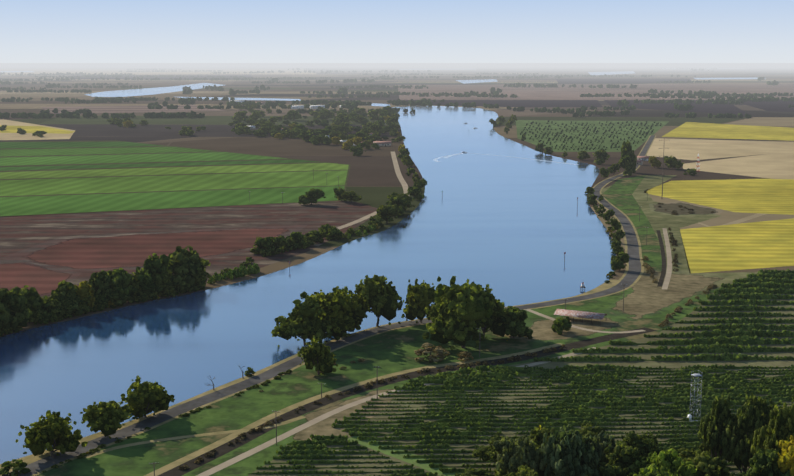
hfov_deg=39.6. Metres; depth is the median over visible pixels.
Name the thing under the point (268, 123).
town tree
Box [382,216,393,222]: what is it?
bank tree
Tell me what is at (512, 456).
olive tree
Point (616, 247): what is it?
bank tree
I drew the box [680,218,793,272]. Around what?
yellow field
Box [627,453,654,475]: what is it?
tree grove
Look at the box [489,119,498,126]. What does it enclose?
bank tree
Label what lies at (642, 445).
tree grove
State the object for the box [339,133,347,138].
town tree
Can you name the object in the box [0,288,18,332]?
bank tree
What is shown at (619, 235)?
bank tree
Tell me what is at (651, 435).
tree grove
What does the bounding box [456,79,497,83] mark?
water
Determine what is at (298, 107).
house
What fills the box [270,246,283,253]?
bank tree
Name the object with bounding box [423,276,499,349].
levee tree
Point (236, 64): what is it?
water
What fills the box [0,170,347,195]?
green field
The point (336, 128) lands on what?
town tree
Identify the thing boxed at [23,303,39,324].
bank tree
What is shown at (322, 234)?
bank tree
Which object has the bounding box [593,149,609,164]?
bank tree
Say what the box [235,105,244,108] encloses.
town tree
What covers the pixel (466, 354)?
brush
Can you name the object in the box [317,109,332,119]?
town tree
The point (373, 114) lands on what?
town tree
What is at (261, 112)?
town tree
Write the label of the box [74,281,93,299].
bank tree
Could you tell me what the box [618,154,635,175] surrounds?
bank tree
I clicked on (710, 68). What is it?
water
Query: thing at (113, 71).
tan field
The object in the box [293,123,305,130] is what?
town tree
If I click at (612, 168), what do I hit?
bank tree
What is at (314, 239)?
bank tree
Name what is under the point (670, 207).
brush soil
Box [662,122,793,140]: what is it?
yellow field
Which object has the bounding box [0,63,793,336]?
ground
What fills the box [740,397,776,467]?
tree grove
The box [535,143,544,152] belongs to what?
bank tree
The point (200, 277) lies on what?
bank tree
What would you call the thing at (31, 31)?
sky
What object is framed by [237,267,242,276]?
reed bank
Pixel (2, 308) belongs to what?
bank tree
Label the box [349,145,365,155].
bank tree
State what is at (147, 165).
green field
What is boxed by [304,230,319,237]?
bank tree
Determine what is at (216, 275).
reed bank
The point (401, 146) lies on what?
bank tree
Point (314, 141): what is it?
town tree
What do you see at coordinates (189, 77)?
plowed field
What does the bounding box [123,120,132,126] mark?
tree
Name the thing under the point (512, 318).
levee tree
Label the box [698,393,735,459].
tree grove
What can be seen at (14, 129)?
tan field
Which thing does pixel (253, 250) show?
bank tree
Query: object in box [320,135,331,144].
town tree
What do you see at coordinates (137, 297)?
bank bush
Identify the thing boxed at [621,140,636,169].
bank tree
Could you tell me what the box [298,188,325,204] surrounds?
bank tree
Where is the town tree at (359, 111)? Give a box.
[354,107,368,115]
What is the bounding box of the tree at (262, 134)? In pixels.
[258,130,267,136]
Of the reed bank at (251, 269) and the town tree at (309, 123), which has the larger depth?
the town tree at (309, 123)
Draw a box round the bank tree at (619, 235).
[612,229,624,242]
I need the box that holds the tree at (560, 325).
[551,316,571,334]
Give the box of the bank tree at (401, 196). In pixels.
[387,192,414,207]
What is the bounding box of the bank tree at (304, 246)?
[298,238,308,248]
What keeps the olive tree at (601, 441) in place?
on the ground at (373, 180)
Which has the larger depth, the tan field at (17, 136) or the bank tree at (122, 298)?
the tan field at (17, 136)
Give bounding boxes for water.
[0,71,33,71]
[0,106,615,463]
[84,83,222,96]
[120,64,375,65]
[179,97,300,100]
[363,103,389,105]
[399,68,476,69]
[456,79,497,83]
[588,71,634,74]
[660,68,744,68]
[695,77,758,78]
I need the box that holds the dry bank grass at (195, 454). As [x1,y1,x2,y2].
[144,343,561,475]
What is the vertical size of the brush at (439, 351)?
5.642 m
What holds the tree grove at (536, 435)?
on the ground at (373, 180)
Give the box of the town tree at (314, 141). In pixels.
[311,139,318,144]
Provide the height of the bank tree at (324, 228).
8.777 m
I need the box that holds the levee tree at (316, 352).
[297,335,337,374]
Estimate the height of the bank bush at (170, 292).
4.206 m
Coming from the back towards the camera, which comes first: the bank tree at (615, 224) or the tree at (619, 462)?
the bank tree at (615, 224)
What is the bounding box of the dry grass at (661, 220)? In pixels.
[601,175,757,291]
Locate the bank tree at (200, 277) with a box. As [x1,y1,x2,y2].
[193,274,206,287]
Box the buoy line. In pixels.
[472,153,577,164]
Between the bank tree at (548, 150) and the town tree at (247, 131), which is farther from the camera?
the town tree at (247, 131)
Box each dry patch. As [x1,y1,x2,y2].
[524,317,618,339]
[612,272,723,319]
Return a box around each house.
[291,105,303,108]
[309,105,324,108]
[373,140,391,145]
[636,159,643,164]
[637,156,648,160]
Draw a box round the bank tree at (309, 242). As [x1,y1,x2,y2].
[305,236,314,245]
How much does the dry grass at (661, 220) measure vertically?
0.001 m
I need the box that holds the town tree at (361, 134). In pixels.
[352,131,366,140]
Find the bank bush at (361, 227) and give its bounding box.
[359,225,365,231]
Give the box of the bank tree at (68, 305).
[49,291,78,317]
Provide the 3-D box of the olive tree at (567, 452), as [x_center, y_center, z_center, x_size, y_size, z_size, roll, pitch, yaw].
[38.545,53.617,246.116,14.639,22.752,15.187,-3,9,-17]
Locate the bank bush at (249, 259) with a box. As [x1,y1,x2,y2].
[246,257,253,261]
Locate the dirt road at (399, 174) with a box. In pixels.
[337,152,409,228]
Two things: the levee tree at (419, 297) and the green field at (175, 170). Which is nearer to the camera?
the levee tree at (419, 297)
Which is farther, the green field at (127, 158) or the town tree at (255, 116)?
the town tree at (255, 116)
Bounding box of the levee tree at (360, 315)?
[329,286,372,333]
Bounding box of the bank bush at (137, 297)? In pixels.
[134,292,147,302]
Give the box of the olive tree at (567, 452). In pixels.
[539,424,600,475]
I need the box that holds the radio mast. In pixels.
[696,153,699,171]
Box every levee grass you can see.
[11,288,714,475]
[602,175,661,272]
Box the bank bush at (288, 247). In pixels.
[286,245,292,251]
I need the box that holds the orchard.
[516,120,668,151]
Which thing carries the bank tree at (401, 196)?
on the ground at (373, 180)
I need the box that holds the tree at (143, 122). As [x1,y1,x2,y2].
[139,120,148,124]
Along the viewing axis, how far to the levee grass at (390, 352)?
351.58 m
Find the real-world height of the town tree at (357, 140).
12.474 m
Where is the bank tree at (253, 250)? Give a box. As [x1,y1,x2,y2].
[250,239,272,253]
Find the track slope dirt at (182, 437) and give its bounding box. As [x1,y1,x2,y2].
[84,416,305,457]
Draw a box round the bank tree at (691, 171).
[683,168,696,175]
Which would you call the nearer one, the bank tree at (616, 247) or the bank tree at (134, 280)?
the bank tree at (134, 280)
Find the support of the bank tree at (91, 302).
on the ground at (373, 180)
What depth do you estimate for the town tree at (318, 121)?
1822.29 m
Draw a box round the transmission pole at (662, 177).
[662,137,668,195]
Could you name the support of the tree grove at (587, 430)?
on the ground at (373, 180)
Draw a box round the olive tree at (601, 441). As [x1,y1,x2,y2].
[584,430,620,459]
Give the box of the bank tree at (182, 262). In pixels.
[167,245,208,292]
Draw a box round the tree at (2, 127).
[0,125,6,130]
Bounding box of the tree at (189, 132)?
[186,130,192,135]
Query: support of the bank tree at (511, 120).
on the ground at (373, 180)
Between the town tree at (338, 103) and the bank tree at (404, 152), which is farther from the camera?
the town tree at (338, 103)
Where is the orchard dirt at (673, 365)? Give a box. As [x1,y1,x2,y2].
[248,279,793,475]
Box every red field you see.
[0,260,70,294]
[25,228,288,268]
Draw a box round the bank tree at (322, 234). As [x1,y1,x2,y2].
[314,231,325,242]
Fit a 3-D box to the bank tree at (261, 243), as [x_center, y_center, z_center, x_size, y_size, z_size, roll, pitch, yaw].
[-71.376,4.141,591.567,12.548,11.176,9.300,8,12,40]
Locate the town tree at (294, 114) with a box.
[287,110,301,120]
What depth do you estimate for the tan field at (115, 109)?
2438.16 m
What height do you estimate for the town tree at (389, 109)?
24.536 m
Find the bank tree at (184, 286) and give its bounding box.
[173,274,189,291]
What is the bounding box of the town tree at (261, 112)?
[258,110,265,116]
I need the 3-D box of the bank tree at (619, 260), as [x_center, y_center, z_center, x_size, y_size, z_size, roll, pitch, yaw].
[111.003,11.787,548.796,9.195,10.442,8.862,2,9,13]
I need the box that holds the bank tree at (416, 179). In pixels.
[412,172,420,182]
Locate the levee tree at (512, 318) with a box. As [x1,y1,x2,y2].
[499,306,532,338]
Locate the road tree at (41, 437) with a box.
[16,410,87,457]
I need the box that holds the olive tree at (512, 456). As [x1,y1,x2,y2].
[492,434,551,475]
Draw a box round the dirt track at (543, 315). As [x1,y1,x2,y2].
[524,309,644,332]
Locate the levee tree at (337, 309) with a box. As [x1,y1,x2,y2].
[304,286,359,339]
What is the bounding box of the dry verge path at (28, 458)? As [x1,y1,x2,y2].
[0,279,617,468]
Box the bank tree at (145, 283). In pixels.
[137,273,158,294]
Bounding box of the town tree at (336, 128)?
[331,125,346,134]
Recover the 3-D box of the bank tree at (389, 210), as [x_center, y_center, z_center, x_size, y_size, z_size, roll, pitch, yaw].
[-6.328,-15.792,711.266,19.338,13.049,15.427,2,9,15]
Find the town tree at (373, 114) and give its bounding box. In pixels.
[368,110,379,119]
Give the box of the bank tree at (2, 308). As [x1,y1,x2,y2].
[0,303,5,315]
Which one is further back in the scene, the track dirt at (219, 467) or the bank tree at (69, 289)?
the bank tree at (69, 289)
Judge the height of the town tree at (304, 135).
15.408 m
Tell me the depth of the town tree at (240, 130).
1575.67 m
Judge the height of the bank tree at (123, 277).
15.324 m
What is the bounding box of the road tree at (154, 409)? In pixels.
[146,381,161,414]
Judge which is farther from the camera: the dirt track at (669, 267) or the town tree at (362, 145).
the town tree at (362, 145)
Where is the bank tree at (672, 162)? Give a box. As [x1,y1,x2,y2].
[664,156,683,168]
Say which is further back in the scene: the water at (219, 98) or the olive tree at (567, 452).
the water at (219, 98)
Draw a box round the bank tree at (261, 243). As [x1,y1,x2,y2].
[254,236,274,251]
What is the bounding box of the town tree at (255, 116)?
[249,112,261,120]
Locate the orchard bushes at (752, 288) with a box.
[248,268,793,475]
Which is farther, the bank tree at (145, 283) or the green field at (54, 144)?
the green field at (54, 144)
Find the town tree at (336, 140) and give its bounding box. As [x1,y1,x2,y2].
[331,136,342,144]
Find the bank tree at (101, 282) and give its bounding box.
[88,270,116,303]
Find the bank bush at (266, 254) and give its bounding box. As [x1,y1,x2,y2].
[262,249,270,256]
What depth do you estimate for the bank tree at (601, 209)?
755.87 m
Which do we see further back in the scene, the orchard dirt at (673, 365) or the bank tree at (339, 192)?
the bank tree at (339, 192)
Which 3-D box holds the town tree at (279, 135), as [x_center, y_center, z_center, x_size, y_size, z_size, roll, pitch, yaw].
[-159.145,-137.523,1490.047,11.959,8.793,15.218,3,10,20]
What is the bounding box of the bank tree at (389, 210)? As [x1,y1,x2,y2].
[373,204,401,221]
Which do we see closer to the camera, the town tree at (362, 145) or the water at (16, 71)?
the town tree at (362, 145)
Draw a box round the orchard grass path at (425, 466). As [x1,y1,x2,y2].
[347,436,454,475]
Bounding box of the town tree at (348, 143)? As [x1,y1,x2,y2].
[341,139,354,149]
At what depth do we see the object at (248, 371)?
364.38 m
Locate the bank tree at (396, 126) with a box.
[392,124,400,129]
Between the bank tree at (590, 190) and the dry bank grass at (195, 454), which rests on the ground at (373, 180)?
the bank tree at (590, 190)
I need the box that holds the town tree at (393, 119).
[385,116,398,124]
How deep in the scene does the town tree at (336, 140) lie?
1385.81 m
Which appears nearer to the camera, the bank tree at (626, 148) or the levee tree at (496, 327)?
the levee tree at (496, 327)
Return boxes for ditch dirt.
[158,327,656,475]
[656,230,665,286]
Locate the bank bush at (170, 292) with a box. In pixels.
[164,288,174,297]
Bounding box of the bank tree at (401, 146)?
[398,144,404,150]
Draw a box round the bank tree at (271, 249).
[261,247,274,255]
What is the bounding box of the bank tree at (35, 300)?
[12,285,53,313]
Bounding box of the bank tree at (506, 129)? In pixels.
[504,126,509,133]
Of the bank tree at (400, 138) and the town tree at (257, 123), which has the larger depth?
the town tree at (257, 123)
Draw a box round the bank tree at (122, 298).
[102,287,127,305]
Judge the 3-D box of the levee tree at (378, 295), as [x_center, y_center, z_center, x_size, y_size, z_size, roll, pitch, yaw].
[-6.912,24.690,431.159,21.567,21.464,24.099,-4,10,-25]
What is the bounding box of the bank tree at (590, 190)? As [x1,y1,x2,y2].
[586,186,594,193]
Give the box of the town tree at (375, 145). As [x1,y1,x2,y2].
[371,143,379,148]
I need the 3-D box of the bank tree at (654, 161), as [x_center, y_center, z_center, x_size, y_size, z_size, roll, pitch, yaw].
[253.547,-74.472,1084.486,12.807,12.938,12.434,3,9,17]
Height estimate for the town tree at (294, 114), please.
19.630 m
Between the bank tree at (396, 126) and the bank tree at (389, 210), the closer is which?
the bank tree at (389, 210)
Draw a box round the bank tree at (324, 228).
[318,224,330,236]
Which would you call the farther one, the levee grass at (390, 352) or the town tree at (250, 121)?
the town tree at (250, 121)
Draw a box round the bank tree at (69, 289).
[47,280,76,298]
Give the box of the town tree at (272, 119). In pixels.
[266,116,276,124]
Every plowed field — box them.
[73,75,251,78]
[402,100,601,106]
[556,78,692,83]
[604,100,747,114]
[734,99,793,111]
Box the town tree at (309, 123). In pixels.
[305,120,313,126]
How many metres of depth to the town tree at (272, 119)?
1790.14 m
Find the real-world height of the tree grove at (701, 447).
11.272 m
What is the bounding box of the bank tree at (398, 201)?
[386,196,406,215]
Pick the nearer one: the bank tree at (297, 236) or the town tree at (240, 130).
the bank tree at (297, 236)
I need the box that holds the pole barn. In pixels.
[554,309,607,324]
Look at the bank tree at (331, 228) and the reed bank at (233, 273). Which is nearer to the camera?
the reed bank at (233, 273)
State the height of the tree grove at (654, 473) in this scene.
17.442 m
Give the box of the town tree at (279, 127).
[271,125,283,131]
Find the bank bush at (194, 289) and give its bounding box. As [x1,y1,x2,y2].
[188,285,198,291]
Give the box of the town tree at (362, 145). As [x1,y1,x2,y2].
[358,142,366,147]
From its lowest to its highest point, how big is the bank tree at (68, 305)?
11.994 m
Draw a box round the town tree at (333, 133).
[327,130,339,137]
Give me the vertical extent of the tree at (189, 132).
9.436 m
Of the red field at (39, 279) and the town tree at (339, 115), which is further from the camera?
the town tree at (339, 115)
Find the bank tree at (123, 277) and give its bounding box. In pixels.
[108,267,137,300]
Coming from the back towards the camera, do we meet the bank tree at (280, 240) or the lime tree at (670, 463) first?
the bank tree at (280, 240)
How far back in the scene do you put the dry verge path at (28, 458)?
346.17 m
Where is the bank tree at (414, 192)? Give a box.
[407,186,424,199]
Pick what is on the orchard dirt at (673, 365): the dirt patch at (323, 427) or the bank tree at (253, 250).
the dirt patch at (323, 427)
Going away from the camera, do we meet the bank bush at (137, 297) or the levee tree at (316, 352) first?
the levee tree at (316, 352)
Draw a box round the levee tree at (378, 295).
[348,275,402,326]
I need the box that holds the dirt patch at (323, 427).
[292,389,397,445]
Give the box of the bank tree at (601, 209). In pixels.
[597,204,605,213]
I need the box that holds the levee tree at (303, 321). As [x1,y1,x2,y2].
[271,291,333,347]
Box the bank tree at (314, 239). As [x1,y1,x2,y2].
[308,235,317,242]
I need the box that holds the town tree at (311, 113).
[309,110,316,117]
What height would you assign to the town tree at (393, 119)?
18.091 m
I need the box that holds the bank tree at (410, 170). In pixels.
[405,167,415,175]
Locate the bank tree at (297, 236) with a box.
[287,232,306,249]
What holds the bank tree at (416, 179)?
on the ground at (373, 180)
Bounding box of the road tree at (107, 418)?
[80,400,135,438]
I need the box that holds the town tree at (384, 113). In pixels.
[379,110,390,120]
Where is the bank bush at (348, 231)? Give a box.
[345,229,352,235]
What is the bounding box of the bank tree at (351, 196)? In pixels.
[341,191,361,202]
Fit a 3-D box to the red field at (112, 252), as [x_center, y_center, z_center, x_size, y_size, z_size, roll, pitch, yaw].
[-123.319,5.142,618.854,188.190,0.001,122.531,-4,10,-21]
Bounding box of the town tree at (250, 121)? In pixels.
[246,118,255,125]
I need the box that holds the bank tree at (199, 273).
[192,255,210,289]
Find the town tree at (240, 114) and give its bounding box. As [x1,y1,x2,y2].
[233,111,248,120]
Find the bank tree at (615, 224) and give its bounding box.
[610,218,620,231]
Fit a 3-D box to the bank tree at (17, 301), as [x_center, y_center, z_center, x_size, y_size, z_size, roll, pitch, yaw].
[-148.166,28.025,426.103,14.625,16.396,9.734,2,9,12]
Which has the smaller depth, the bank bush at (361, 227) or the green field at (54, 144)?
the bank bush at (361, 227)
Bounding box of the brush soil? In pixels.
[652,202,716,214]
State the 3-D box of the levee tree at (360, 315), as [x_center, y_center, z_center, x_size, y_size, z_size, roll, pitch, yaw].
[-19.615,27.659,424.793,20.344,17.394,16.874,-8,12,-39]
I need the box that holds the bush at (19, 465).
[0,459,30,475]
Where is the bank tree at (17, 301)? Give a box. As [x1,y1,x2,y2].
[7,289,33,326]
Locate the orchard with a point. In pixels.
(520, 125)
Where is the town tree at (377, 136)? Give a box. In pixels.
[373,133,381,139]
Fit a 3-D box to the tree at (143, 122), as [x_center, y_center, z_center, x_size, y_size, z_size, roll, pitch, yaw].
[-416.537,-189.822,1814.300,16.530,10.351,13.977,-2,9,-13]
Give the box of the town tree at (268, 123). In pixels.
[260,121,279,130]
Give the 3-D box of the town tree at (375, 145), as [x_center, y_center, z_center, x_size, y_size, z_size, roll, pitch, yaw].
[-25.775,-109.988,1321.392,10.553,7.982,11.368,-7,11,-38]
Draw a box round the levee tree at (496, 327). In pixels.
[480,287,507,340]
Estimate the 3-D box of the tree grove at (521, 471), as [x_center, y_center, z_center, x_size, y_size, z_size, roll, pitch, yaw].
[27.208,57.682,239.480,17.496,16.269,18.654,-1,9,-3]
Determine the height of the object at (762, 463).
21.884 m
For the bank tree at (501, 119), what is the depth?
1811.89 m
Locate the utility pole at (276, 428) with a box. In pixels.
[272,410,276,444]
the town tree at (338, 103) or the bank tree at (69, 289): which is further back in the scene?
the town tree at (338, 103)
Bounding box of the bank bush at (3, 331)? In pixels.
[0,328,7,336]
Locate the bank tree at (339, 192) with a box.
[333,187,347,200]
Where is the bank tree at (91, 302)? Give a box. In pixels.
[88,293,94,306]
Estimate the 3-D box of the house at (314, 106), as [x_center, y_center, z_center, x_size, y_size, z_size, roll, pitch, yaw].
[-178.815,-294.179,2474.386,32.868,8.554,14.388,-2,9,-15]
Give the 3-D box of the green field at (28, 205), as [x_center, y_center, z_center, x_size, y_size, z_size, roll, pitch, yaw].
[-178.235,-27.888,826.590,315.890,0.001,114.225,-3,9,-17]
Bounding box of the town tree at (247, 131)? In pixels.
[243,126,252,134]
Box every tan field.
[0,69,315,74]
[0,119,74,139]
[0,125,74,133]
[41,105,224,113]
[398,84,793,99]
[647,138,793,159]
[683,152,793,178]
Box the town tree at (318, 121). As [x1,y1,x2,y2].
[313,118,321,124]
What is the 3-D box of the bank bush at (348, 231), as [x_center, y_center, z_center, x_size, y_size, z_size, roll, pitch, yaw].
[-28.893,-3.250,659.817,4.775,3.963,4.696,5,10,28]
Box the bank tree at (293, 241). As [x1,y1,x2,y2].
[284,237,297,249]
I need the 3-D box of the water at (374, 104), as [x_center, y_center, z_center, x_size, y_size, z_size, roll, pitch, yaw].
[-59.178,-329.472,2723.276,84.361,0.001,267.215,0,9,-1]
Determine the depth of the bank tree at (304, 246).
612.68 m
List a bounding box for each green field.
[0,142,160,147]
[0,147,209,155]
[0,152,286,165]
[0,160,315,170]
[0,163,348,178]
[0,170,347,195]
[0,186,344,215]
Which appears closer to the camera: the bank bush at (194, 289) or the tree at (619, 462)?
the tree at (619, 462)
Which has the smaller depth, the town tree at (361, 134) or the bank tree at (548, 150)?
the bank tree at (548, 150)
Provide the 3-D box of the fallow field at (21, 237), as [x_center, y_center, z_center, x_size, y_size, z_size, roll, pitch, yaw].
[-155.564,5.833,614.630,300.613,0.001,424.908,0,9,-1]
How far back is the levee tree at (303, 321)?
399.05 m
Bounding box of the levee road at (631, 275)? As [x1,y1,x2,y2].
[2,135,654,475]
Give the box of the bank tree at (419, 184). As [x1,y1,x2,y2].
[412,178,426,188]
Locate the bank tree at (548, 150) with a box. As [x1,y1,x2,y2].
[544,147,553,154]
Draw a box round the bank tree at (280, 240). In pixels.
[270,235,286,248]
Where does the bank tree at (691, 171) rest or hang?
on the ground at (373, 180)
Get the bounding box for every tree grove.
[455,467,488,475]
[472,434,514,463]
[494,442,554,475]
[503,465,537,475]
[515,426,556,445]
[557,423,606,438]
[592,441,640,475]
[621,430,659,462]
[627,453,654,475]
[639,468,668,475]
[643,432,663,450]
[670,447,697,458]
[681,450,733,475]
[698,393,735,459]
[698,443,710,454]
[717,392,767,473]
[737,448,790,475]
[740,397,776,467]
[751,402,793,454]
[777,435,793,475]
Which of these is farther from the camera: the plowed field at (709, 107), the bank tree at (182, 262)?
the plowed field at (709, 107)
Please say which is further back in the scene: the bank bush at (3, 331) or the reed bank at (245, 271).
the reed bank at (245, 271)
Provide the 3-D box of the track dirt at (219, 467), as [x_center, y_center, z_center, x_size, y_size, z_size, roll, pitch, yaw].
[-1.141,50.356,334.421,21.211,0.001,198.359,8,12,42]
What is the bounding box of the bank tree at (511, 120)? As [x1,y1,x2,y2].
[505,114,516,127]
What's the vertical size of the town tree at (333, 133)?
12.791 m
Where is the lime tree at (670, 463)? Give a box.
[633,448,697,475]
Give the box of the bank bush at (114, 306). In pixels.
[110,300,121,307]
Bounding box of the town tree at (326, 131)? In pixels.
[319,128,330,136]
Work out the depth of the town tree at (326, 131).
1508.00 m
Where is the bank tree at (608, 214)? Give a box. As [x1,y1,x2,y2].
[603,209,614,220]
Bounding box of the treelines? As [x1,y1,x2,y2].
[0,65,793,118]
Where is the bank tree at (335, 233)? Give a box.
[328,229,341,239]
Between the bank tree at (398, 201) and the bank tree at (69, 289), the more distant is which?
the bank tree at (398, 201)
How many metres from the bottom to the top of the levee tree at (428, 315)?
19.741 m
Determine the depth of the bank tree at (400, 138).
1412.99 m
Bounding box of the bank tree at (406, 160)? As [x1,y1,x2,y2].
[401,155,413,166]
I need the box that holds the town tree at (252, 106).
[245,104,257,109]
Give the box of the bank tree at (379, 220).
[368,216,384,226]
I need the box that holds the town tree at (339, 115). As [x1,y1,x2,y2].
[332,113,346,121]
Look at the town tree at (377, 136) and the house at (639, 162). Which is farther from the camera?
the town tree at (377, 136)
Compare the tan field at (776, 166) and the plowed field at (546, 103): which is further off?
the plowed field at (546, 103)
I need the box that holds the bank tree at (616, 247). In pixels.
[610,240,623,255]
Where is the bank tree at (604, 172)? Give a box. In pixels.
[599,167,609,177]
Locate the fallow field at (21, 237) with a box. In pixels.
[0,201,377,322]
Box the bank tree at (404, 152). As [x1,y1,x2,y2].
[397,148,409,157]
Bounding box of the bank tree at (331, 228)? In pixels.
[327,226,342,237]
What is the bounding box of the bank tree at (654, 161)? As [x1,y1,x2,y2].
[648,156,661,167]
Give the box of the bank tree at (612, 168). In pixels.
[607,163,620,174]
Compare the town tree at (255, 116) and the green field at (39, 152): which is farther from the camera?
the town tree at (255, 116)
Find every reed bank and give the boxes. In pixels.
[207,276,214,283]
[212,272,220,280]
[231,270,236,278]
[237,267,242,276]
[242,266,247,275]
[247,265,254,274]
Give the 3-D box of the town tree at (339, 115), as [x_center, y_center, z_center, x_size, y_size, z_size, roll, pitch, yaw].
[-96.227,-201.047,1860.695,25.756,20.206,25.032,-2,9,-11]
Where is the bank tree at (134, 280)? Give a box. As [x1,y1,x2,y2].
[127,272,143,296]
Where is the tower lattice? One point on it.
(689, 415)
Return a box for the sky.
[0,0,793,62]
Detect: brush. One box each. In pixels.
[414,343,449,361]
[457,351,473,360]
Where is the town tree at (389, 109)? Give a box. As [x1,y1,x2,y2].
[382,106,396,115]
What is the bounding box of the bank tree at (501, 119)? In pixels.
[497,115,505,125]
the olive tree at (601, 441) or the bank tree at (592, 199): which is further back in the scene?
the bank tree at (592, 199)
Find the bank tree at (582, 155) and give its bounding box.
[577,151,590,159]
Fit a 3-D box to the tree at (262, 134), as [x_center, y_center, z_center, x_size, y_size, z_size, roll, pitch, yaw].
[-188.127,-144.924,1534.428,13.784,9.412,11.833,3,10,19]
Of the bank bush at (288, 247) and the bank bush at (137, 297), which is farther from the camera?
the bank bush at (288, 247)
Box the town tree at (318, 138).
[309,135,321,142]
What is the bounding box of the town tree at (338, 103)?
[331,101,342,105]
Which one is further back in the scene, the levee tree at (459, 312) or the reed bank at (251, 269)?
the reed bank at (251, 269)
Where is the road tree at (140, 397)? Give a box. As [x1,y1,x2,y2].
[120,375,174,419]
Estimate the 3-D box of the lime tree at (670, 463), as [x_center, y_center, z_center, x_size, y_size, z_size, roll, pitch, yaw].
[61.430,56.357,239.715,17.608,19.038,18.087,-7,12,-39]
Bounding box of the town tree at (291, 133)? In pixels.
[285,130,297,138]
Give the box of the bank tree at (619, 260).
[610,251,629,270]
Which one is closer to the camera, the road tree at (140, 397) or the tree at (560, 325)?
the road tree at (140, 397)
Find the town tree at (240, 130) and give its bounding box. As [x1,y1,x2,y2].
[235,127,244,134]
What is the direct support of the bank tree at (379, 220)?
on the ground at (373, 180)
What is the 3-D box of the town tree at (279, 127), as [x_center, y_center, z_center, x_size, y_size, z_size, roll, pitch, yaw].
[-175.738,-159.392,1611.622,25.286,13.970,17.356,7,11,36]
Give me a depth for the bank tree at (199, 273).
504.50 m
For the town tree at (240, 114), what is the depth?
1925.37 m
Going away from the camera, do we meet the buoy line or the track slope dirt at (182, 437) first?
the track slope dirt at (182, 437)
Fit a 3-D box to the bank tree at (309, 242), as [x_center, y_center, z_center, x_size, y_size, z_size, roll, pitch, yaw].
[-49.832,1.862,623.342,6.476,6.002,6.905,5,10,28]
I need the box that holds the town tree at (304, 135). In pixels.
[297,131,312,141]
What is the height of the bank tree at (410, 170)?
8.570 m
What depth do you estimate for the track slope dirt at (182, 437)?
305.40 m
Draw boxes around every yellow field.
[644,179,793,214]
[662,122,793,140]
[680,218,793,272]
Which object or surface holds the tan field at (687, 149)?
on the ground at (373, 180)
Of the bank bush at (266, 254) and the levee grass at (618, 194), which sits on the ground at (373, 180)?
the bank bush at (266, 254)
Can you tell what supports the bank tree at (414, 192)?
on the ground at (373, 180)
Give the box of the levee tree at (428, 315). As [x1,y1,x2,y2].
[424,284,446,322]
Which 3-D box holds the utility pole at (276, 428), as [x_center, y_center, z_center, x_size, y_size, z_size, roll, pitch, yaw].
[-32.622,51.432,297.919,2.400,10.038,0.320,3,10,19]
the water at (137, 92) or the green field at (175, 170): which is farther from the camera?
the water at (137, 92)
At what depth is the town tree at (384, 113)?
1928.06 m
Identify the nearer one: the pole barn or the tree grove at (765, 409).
the tree grove at (765, 409)
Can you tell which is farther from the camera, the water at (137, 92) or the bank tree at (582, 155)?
the water at (137, 92)
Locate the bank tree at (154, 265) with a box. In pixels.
[136,253,169,294]
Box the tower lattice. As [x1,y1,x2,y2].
[687,370,701,420]
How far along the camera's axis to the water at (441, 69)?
16689.03 m
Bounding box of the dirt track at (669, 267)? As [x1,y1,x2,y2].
[662,228,671,288]
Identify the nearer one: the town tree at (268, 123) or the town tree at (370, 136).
the town tree at (370, 136)
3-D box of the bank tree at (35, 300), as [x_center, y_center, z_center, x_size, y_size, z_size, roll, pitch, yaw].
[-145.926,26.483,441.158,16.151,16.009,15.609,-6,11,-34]
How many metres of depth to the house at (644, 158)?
1164.45 m
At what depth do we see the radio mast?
1045.02 m
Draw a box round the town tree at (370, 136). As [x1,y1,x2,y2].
[365,135,375,139]
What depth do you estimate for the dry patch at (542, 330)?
429.53 m
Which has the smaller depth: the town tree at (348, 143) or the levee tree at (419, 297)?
the levee tree at (419, 297)
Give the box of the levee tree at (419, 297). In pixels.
[401,279,434,322]
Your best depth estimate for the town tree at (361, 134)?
1437.85 m
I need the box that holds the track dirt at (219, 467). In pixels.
[196,347,595,475]
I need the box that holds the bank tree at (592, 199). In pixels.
[588,194,597,204]
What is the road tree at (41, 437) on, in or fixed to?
on the ground at (373, 180)
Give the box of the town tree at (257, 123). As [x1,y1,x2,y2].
[252,120,264,127]
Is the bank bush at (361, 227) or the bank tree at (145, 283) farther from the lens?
the bank bush at (361, 227)
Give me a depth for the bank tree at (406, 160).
1097.10 m
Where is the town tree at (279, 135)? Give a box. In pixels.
[274,133,283,138]
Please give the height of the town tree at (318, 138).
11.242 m
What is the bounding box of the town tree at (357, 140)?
[352,136,362,144]
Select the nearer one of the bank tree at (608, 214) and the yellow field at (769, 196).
the bank tree at (608, 214)
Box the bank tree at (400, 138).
[394,136,405,141]

